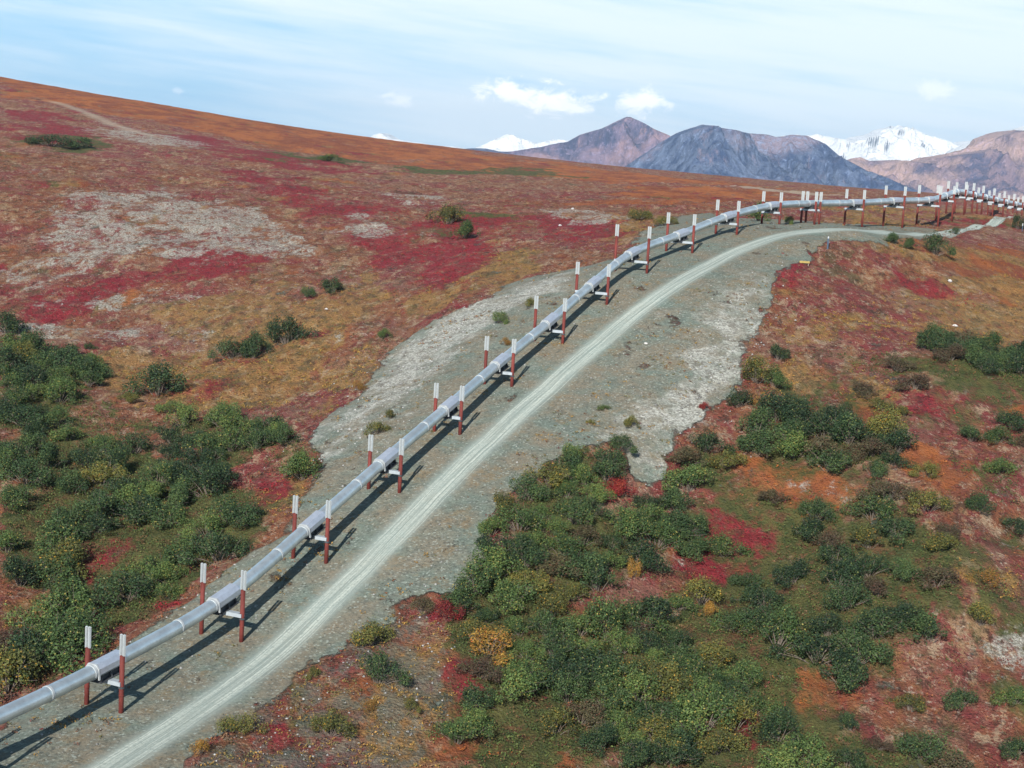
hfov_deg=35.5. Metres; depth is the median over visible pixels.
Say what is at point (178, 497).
willow shrub
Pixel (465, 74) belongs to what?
sky
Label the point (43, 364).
willow shrub
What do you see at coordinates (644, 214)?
birch shrub
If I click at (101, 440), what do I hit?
willow shrub
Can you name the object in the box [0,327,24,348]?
willow shrub
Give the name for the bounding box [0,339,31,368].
willow shrub
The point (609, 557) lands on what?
willow shrub
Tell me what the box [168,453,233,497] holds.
willow shrub
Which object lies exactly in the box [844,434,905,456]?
birch shrub
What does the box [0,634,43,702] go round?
birch shrub
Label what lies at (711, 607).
birch shrub
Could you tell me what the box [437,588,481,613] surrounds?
willow shrub
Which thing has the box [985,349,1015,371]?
willow shrub
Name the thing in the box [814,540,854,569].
willow shrub
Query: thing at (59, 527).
willow shrub
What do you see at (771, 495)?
birch shrub
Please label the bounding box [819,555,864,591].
willow shrub
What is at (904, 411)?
birch shrub
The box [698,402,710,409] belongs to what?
birch shrub
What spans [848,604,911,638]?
willow shrub
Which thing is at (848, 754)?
willow shrub
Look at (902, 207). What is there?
pipeline support
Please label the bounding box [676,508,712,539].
willow shrub
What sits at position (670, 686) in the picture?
birch shrub
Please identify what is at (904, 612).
willow shrub
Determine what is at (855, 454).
birch shrub
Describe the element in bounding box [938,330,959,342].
willow shrub
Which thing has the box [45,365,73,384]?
willow shrub
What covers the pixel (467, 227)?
willow shrub
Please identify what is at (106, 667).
oil pipeline
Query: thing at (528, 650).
willow shrub
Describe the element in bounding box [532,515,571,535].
willow shrub
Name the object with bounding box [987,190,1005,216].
pipeline support
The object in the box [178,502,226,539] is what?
willow shrub
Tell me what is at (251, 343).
willow shrub
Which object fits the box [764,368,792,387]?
willow shrub
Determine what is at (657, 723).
birch shrub
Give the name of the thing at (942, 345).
willow shrub
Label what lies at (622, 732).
willow shrub
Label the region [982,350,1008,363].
willow shrub
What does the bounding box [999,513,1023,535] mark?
willow shrub
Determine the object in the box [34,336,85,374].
willow shrub
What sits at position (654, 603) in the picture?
willow shrub
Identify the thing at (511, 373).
pipeline support
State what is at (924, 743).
willow shrub
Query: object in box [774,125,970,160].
snow mountain
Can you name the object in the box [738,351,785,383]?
birch shrub
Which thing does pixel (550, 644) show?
willow shrub
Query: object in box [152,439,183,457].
willow shrub
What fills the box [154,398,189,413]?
willow shrub
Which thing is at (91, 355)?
willow shrub
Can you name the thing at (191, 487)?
willow shrub
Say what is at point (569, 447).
willow shrub
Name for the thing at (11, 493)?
willow shrub
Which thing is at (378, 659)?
willow shrub
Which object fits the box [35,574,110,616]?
willow shrub
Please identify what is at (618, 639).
willow shrub
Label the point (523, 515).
willow shrub
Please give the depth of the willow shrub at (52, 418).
230.94 m
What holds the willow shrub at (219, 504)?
on the ground at (242, 159)
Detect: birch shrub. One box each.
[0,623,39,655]
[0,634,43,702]
[12,336,40,363]
[31,533,91,579]
[76,455,133,485]
[117,390,138,401]
[187,736,208,755]
[214,710,269,733]
[305,665,321,680]
[308,702,357,737]
[347,615,397,645]
[352,380,366,390]
[361,695,377,712]
[364,420,392,435]
[385,409,395,418]
[403,695,420,712]
[408,594,438,613]
[425,202,466,223]
[433,598,465,621]
[453,654,507,682]
[456,616,489,640]
[465,621,514,666]
[492,487,521,516]
[495,564,553,592]
[498,337,510,344]
[523,456,569,487]
[525,297,536,306]
[531,548,583,576]
[534,589,570,616]
[539,696,577,736]
[545,577,588,601]
[562,696,607,731]
[570,520,603,545]
[585,419,595,423]
[604,476,639,497]
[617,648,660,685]
[624,414,639,427]
[626,207,653,218]
[627,554,642,577]
[633,711,686,751]
[647,655,695,700]
[653,213,678,224]
[659,441,708,465]
[676,573,725,604]
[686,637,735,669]
[690,725,753,754]
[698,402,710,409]
[699,598,718,615]
[707,448,750,468]
[716,688,762,733]
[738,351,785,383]
[744,392,774,408]
[757,484,790,503]
[798,431,843,461]
[807,526,849,552]
[840,443,866,462]
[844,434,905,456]
[848,524,884,549]
[852,380,880,397]
[854,478,920,501]
[859,575,887,597]
[861,732,896,752]
[865,395,908,436]
[867,395,896,409]
[880,354,916,371]
[883,688,927,712]
[893,367,930,390]
[895,405,912,416]
[904,486,955,513]
[907,458,941,477]
[909,562,961,589]
[920,527,961,550]
[922,748,976,767]
[931,342,967,360]
[933,518,961,539]
[951,328,978,344]
[965,599,997,625]
[970,566,1006,586]
[1015,433,1023,446]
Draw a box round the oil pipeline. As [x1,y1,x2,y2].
[0,189,1023,724]
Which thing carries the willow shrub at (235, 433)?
on the ground at (242, 159)
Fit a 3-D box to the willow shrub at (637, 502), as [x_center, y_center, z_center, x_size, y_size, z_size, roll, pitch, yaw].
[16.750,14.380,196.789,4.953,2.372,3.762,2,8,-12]
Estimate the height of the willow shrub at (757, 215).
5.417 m
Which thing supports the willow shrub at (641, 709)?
on the ground at (242, 159)
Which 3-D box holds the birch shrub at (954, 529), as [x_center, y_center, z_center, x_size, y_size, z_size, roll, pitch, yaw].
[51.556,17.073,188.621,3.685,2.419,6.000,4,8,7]
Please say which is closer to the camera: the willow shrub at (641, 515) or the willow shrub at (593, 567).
the willow shrub at (593, 567)
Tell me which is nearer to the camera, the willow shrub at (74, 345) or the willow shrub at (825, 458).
the willow shrub at (825, 458)
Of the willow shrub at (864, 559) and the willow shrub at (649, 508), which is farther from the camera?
the willow shrub at (649, 508)
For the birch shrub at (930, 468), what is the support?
on the ground at (242, 159)
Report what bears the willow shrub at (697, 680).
on the ground at (242, 159)
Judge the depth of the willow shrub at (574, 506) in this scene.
186.91 m
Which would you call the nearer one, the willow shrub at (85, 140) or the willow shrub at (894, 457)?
the willow shrub at (894, 457)
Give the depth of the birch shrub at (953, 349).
236.44 m
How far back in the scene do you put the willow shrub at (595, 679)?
160.39 m
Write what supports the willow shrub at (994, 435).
on the ground at (242, 159)
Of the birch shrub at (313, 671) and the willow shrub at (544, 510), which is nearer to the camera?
the birch shrub at (313, 671)
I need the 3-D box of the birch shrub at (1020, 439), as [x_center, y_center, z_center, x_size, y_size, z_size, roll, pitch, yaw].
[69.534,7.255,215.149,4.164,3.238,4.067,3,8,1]
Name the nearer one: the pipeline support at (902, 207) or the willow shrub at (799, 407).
the willow shrub at (799, 407)
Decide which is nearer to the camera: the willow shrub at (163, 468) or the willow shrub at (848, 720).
the willow shrub at (848, 720)
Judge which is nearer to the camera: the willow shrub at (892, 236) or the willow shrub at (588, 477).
the willow shrub at (588, 477)
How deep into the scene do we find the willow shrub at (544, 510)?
186.56 m
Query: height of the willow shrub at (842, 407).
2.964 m
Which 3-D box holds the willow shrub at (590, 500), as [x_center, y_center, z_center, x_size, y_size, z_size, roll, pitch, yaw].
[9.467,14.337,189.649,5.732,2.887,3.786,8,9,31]
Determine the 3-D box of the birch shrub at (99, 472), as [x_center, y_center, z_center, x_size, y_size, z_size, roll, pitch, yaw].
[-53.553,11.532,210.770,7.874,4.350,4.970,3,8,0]
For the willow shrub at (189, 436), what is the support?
on the ground at (242, 159)
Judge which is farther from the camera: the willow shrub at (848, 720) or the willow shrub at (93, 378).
the willow shrub at (93, 378)
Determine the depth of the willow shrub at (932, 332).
242.41 m
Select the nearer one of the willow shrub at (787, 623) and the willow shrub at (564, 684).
the willow shrub at (564, 684)
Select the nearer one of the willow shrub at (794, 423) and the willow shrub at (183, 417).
the willow shrub at (794, 423)
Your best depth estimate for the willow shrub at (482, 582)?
171.00 m
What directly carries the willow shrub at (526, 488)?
on the ground at (242, 159)
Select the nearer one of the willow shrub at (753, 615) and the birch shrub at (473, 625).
the birch shrub at (473, 625)
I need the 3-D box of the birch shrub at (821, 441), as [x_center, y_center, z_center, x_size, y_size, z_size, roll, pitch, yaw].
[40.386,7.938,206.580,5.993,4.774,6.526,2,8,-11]
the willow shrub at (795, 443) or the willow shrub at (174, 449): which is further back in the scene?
the willow shrub at (174, 449)
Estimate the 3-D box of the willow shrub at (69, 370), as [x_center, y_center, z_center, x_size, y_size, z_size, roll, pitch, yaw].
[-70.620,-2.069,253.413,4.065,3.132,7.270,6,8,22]
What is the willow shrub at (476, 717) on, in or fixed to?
on the ground at (242, 159)
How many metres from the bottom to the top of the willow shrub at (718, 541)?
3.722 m
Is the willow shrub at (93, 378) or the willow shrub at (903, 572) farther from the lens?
the willow shrub at (93, 378)
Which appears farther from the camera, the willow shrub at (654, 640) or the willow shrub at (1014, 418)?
the willow shrub at (1014, 418)
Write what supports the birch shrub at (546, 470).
on the ground at (242, 159)
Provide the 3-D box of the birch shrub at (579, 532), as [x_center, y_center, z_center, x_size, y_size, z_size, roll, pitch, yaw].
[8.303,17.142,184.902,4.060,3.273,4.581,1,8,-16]
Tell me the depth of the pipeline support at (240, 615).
162.56 m
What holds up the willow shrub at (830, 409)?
on the ground at (242, 159)
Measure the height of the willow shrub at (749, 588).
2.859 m
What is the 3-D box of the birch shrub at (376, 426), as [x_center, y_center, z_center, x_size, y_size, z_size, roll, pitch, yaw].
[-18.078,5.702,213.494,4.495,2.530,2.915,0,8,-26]
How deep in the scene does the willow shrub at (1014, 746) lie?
156.49 m
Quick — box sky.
[0,0,1023,148]
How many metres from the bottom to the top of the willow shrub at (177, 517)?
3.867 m
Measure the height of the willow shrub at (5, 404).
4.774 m
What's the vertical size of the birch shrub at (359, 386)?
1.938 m
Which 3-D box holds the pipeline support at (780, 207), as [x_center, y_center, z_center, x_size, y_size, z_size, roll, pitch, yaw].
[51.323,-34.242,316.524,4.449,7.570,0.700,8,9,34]
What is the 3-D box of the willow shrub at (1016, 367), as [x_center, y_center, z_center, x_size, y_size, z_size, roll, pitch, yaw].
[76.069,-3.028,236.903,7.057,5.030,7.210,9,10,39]
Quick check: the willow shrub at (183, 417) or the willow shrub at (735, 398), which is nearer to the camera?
the willow shrub at (735, 398)
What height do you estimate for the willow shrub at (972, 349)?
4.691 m
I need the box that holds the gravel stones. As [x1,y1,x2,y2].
[5,223,1002,767]
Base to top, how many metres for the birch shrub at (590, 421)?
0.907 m
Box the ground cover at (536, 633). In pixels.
[0,153,1023,767]
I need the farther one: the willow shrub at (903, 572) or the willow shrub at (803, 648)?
the willow shrub at (903, 572)
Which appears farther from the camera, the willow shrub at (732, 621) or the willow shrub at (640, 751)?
the willow shrub at (732, 621)
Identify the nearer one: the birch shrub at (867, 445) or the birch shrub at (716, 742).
the birch shrub at (716, 742)
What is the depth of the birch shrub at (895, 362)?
233.27 m
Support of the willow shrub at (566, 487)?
on the ground at (242, 159)
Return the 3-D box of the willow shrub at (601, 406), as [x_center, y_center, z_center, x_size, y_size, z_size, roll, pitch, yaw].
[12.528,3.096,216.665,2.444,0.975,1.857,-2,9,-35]
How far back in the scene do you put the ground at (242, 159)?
234.47 m
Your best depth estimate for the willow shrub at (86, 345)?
271.55 m
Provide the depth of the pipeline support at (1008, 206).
487.20 m
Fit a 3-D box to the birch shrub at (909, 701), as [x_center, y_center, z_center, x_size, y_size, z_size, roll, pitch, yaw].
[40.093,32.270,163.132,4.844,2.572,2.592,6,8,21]
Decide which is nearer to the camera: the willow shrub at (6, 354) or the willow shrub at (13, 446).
the willow shrub at (13, 446)
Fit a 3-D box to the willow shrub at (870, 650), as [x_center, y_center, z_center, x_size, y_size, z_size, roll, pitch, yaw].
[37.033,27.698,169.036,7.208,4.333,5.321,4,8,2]
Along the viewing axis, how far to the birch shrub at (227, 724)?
143.41 m
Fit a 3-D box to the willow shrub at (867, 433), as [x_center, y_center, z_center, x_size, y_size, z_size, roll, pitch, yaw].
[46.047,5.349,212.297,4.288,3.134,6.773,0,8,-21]
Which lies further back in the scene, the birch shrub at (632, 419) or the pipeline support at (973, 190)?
the pipeline support at (973, 190)
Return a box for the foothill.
[468,148,508,153]
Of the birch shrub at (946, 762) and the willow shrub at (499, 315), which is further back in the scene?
the willow shrub at (499, 315)
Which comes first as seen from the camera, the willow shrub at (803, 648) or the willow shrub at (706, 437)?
the willow shrub at (803, 648)
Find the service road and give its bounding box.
[67,216,1010,767]
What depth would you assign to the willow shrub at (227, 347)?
269.27 m
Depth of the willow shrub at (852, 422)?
208.51 m
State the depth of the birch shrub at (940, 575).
178.73 m
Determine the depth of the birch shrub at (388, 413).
218.99 m
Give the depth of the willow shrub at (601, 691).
157.25 m
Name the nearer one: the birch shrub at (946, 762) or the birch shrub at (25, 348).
the birch shrub at (946, 762)
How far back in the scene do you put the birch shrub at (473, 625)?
164.21 m
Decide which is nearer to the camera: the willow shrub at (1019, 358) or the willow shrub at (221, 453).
the willow shrub at (221, 453)
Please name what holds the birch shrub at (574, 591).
on the ground at (242, 159)
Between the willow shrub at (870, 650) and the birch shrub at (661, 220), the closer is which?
the willow shrub at (870, 650)
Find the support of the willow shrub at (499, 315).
on the ground at (242, 159)
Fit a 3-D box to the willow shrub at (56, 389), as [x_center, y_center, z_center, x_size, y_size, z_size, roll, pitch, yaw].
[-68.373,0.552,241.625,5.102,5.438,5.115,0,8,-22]
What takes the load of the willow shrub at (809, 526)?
on the ground at (242, 159)
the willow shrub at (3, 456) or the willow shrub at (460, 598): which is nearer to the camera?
the willow shrub at (460, 598)
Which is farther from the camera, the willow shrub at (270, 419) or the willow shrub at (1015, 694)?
the willow shrub at (270, 419)
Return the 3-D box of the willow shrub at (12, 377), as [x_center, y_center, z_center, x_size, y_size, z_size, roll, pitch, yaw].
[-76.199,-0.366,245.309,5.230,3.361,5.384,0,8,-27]
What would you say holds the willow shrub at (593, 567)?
on the ground at (242, 159)
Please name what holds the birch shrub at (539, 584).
on the ground at (242, 159)
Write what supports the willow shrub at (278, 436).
on the ground at (242, 159)
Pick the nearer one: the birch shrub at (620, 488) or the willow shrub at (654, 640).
the willow shrub at (654, 640)
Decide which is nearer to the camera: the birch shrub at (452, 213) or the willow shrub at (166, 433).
the willow shrub at (166, 433)
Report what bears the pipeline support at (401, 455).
on the ground at (242, 159)
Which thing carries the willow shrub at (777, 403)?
on the ground at (242, 159)
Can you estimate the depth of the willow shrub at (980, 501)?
194.96 m
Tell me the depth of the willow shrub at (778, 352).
234.94 m
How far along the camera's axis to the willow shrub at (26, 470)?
205.36 m
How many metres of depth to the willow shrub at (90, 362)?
255.99 m
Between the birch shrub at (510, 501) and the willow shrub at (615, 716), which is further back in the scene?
the birch shrub at (510, 501)
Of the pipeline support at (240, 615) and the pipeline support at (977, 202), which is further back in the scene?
the pipeline support at (977, 202)
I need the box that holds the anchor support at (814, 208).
[800,191,822,224]
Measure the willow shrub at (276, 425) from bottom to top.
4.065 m
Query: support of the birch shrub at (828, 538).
on the ground at (242, 159)
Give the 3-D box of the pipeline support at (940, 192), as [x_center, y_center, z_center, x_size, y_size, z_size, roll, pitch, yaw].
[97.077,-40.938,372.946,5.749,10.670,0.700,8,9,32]
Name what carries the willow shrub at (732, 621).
on the ground at (242, 159)
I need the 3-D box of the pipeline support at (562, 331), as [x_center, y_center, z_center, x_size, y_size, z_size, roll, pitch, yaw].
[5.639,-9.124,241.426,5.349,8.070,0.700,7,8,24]
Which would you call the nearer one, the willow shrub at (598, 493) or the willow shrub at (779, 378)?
the willow shrub at (598, 493)
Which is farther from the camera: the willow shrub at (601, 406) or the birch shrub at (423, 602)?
the willow shrub at (601, 406)
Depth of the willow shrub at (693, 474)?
201.46 m
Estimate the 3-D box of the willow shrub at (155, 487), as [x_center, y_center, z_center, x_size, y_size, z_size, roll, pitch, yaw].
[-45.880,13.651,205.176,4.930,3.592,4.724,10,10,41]
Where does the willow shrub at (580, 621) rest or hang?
on the ground at (242, 159)
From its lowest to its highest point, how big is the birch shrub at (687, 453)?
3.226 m
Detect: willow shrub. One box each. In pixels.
[0,303,28,333]
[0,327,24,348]
[0,335,22,361]
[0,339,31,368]
[0,358,19,381]
[0,373,30,389]
[0,382,31,405]
[0,397,16,420]
[0,403,51,428]
[0,438,29,469]
[0,439,28,472]
[0,449,56,486]
[0,479,40,509]
[0,527,26,552]
[0,552,42,585]
[0,619,66,685]
[1,429,48,454]
[3,579,95,630]
[9,326,47,351]
[10,399,50,422]
[11,357,40,377]
[11,359,53,387]
[16,379,44,399]
[19,619,57,645]
[20,418,50,436]
[24,133,84,147]
[25,358,51,371]
[27,332,50,352]
[27,349,54,367]
[27,437,65,467]
[29,509,91,558]
[33,546,80,588]
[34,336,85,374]
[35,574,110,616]
[39,606,107,676]
[40,374,82,396]
[42,403,74,427]
[43,371,77,402]
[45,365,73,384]
[46,597,115,653]
[47,500,89,528]
[48,420,84,440]
[54,343,82,354]
[55,363,79,377]
[55,460,89,494]
[62,354,87,369]
[64,135,95,147]
[67,441,108,468]
[67,484,125,518]
[71,353,115,377]
[72,364,104,386]
[75,507,123,538]
[82,350,105,366]
[83,360,108,374]
[83,431,120,451]
[83,438,133,477]
[84,342,98,349]
[87,562,158,607]
[90,471,148,497]
[107,550,175,577]
[110,478,152,513]
[114,427,154,453]
[117,489,162,525]
[119,354,188,396]
[134,457,175,489]
[135,477,173,499]
[141,497,187,530]
[145,557,188,584]
[151,458,173,480]
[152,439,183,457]
[152,582,186,600]
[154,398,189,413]
[155,443,215,469]
[156,421,192,446]
[158,481,196,507]
[162,398,200,427]
[162,529,206,566]
[163,459,206,484]
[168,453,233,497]
[171,470,210,495]
[174,526,256,564]
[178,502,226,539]
[180,427,211,446]
[181,427,223,453]
[199,446,229,463]
[202,401,241,428]
[205,398,243,423]
[207,335,250,359]
[209,491,245,522]
[210,459,238,483]
[212,420,254,451]
[221,497,265,527]
[234,425,272,450]
[237,324,275,357]
[238,413,270,433]
[245,409,286,438]
[263,418,293,442]
[264,311,319,343]
[266,417,301,445]
[278,444,322,480]
[300,284,315,296]
[317,153,341,161]
[317,275,343,293]
[357,645,411,685]
[377,327,392,337]
[424,716,478,744]
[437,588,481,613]
[448,217,481,238]
[451,555,503,597]
[453,696,495,739]
[455,682,500,710]
[468,540,528,578]
[470,606,500,623]
[473,532,520,559]
[476,509,509,536]
[486,571,542,614]
[488,663,541,703]
[489,499,547,532]
[492,308,508,324]
[495,654,552,692]
[501,529,550,567]
[502,614,529,636]
[505,636,547,662]
[508,472,553,501]
[516,530,557,550]
[523,648,589,692]
[524,607,576,637]
[527,502,556,518]
[528,627,575,662]
[531,526,585,556]
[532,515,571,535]
[547,667,590,702]
[548,492,595,524]
[548,656,608,689]
[550,450,586,479]
[550,479,581,498]
[552,542,608,578]
[556,609,601,638]
[559,441,584,458]
[562,640,628,683]
[566,631,607,662]
[567,460,597,484]
[572,549,616,591]
[573,493,612,516]
[577,675,634,712]
[577,719,618,756]
[581,479,617,503]
[581,584,629,639]
[590,444,628,468]
[590,456,627,481]
[591,649,645,692]
[592,704,640,730]
[594,548,627,567]
[597,404,611,409]
[598,533,623,552]
[601,625,642,654]
[606,431,638,453]
[607,721,650,747]
[608,496,652,540]
[608,666,661,711]
[611,595,669,631]
[612,733,653,767]
[620,502,661,536]
[622,534,672,572]
[626,696,687,736]
[629,494,665,508]
[629,623,662,655]
[632,730,700,766]
[633,497,667,523]
[638,590,681,621]
[640,514,683,551]
[640,646,673,668]
[650,507,708,538]
[657,624,692,650]
[659,483,694,511]
[659,590,698,611]
[659,639,708,669]
[660,460,713,491]
[660,690,704,719]
[665,726,705,759]
[668,649,733,682]
[668,681,745,736]
[674,669,722,706]
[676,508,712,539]
[677,534,711,561]
[687,428,740,454]
[701,671,750,699]
[703,530,755,557]
[706,678,746,712]
[707,609,759,635]
[723,656,765,688]
[724,383,753,406]
[728,569,773,586]
[729,582,770,602]
[733,685,784,714]
[734,402,776,432]
[734,419,782,456]
[735,600,807,629]
[742,584,783,618]
[745,199,771,220]
[754,740,812,767]
[756,387,797,421]
[758,603,812,651]
[758,699,804,745]
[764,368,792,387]
[765,627,855,670]
[769,341,790,360]
[770,414,812,440]
[772,556,813,586]
[773,421,820,458]
[774,388,821,426]
[778,725,836,767]
[784,216,793,223]
[788,410,847,441]
[792,511,824,540]
[797,493,838,522]
[804,442,852,472]
[804,608,863,635]
[811,401,855,423]
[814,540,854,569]
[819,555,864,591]
[819,649,869,693]
[820,574,873,610]
[820,747,866,767]
[825,409,875,444]
[830,623,895,664]
[835,710,859,730]
[836,489,895,520]
[838,412,873,436]
[839,399,852,413]
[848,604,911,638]
[850,545,892,576]
[862,457,890,478]
[870,425,919,452]
[872,513,916,543]
[874,600,925,624]
[879,449,916,468]
[883,232,903,243]
[889,551,924,583]
[892,727,962,765]
[898,236,917,248]
[900,603,948,642]
[916,320,955,349]
[921,230,957,255]
[926,334,985,356]
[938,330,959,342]
[941,682,981,710]
[949,226,960,233]
[956,422,987,441]
[960,339,991,362]
[964,484,996,513]
[966,335,993,351]
[969,354,1004,373]
[970,331,1004,351]
[980,453,1019,473]
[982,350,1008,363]
[982,424,1018,444]
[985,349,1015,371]
[990,681,1023,705]
[993,405,1023,430]
[994,343,1021,357]
[998,732,1023,759]
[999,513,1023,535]
[1004,349,1023,375]
[1009,341,1023,352]
[1009,348,1023,372]
[1010,212,1023,228]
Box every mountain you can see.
[365,133,567,151]
[500,117,669,166]
[625,125,917,191]
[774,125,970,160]
[848,130,1023,199]
[945,126,1023,153]
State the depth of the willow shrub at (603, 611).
169.67 m
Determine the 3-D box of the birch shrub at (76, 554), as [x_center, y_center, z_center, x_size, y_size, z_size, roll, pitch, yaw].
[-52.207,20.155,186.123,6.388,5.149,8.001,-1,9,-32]
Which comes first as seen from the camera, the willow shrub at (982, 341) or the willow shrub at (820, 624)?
the willow shrub at (820, 624)
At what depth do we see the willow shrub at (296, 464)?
202.86 m
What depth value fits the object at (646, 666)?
163.66 m
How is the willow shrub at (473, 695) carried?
on the ground at (242, 159)
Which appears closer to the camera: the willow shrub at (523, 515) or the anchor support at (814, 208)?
the willow shrub at (523, 515)
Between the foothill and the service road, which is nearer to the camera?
the service road
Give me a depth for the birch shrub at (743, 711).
156.27 m
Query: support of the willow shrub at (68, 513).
on the ground at (242, 159)
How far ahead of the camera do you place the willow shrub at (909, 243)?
306.98 m
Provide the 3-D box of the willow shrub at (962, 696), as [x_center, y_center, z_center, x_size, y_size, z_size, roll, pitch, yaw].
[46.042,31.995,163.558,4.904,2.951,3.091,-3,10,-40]
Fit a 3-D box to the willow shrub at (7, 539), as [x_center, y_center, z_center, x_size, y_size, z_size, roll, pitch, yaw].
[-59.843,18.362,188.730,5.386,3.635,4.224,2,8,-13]
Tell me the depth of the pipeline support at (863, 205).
344.23 m
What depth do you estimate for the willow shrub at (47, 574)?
182.16 m
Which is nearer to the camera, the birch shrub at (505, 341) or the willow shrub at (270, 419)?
the willow shrub at (270, 419)
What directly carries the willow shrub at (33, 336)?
on the ground at (242, 159)
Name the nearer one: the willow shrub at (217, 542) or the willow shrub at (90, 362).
the willow shrub at (217, 542)
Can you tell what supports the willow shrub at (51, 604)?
on the ground at (242, 159)
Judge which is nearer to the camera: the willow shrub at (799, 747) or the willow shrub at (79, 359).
the willow shrub at (799, 747)
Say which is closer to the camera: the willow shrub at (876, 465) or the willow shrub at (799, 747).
the willow shrub at (799, 747)
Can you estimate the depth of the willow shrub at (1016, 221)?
393.47 m
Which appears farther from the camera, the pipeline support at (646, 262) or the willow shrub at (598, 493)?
the pipeline support at (646, 262)
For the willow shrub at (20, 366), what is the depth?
250.89 m
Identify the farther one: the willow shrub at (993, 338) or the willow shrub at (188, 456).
the willow shrub at (993, 338)
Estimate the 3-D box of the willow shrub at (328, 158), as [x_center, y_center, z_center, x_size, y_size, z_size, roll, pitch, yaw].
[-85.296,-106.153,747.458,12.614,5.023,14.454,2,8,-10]
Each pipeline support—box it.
[84,626,125,713]
[199,563,246,642]
[291,495,330,563]
[367,434,404,492]
[432,383,464,434]
[483,336,516,386]
[533,295,566,343]
[574,262,610,304]
[614,224,651,273]
[665,212,696,252]
[714,200,740,234]
[760,191,782,223]
[843,189,865,226]
[882,186,906,227]
[915,185,942,226]
[934,185,955,221]
[945,181,967,214]
[954,182,975,213]
[965,185,984,214]
[976,187,995,215]
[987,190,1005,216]
[997,193,1015,212]
[1007,195,1023,214]
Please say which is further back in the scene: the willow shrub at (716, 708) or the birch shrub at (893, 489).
the birch shrub at (893, 489)
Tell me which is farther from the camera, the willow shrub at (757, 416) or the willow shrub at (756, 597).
the willow shrub at (757, 416)
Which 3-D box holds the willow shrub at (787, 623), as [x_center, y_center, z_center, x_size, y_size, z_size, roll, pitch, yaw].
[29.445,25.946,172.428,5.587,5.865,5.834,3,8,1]
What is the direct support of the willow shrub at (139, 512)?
on the ground at (242, 159)
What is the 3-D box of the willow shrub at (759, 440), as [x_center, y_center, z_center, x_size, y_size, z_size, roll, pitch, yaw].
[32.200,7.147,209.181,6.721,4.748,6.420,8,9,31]
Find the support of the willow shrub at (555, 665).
on the ground at (242, 159)
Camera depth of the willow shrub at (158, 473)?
211.91 m
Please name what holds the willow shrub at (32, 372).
on the ground at (242, 159)
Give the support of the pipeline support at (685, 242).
on the ground at (242, 159)
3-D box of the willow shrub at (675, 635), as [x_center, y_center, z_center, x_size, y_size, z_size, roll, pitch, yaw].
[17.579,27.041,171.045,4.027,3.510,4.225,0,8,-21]
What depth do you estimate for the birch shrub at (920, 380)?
225.61 m
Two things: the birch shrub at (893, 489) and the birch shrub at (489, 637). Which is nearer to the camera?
the birch shrub at (489, 637)
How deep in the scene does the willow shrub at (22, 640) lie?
161.09 m
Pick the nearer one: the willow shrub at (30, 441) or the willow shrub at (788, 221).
the willow shrub at (30, 441)
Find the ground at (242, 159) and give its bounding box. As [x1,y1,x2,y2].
[0,77,1023,767]
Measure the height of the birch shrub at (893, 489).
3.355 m
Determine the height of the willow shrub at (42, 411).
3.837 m
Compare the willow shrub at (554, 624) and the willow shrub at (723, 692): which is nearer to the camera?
the willow shrub at (723, 692)
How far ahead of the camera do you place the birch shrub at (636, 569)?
180.95 m
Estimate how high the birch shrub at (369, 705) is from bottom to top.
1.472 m
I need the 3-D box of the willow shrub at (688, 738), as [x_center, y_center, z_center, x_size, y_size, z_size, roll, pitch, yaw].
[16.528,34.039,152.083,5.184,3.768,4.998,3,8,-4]
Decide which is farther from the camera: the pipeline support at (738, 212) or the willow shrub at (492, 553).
the pipeline support at (738, 212)
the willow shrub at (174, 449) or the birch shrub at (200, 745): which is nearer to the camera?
the birch shrub at (200, 745)
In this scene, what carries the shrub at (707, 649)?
on the ground at (242, 159)
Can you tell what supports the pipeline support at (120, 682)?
on the ground at (242, 159)
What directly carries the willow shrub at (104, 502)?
on the ground at (242, 159)
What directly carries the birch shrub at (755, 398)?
on the ground at (242, 159)
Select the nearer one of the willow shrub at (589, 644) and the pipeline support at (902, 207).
the willow shrub at (589, 644)
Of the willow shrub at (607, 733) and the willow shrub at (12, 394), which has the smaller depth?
the willow shrub at (607, 733)
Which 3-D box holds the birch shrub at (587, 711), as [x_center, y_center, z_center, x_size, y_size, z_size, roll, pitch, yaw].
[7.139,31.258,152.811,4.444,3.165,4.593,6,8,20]
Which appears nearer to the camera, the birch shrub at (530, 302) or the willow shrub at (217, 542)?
the willow shrub at (217, 542)
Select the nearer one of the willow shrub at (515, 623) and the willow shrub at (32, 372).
the willow shrub at (515, 623)
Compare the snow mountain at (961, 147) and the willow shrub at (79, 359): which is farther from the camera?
the snow mountain at (961, 147)
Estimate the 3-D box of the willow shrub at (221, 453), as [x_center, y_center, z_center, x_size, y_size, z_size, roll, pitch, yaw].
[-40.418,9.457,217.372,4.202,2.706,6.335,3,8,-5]
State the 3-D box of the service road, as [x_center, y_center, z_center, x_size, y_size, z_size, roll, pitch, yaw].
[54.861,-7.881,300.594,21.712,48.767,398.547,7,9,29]
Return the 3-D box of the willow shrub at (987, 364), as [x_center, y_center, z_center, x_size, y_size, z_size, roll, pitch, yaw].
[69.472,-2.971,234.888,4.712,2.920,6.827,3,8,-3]
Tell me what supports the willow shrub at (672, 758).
on the ground at (242, 159)
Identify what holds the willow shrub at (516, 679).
on the ground at (242, 159)
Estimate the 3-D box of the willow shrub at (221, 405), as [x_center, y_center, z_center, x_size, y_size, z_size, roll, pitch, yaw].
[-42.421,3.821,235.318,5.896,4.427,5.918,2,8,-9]
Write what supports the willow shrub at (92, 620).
on the ground at (242, 159)
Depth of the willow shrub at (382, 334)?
267.24 m
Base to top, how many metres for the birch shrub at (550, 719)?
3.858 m

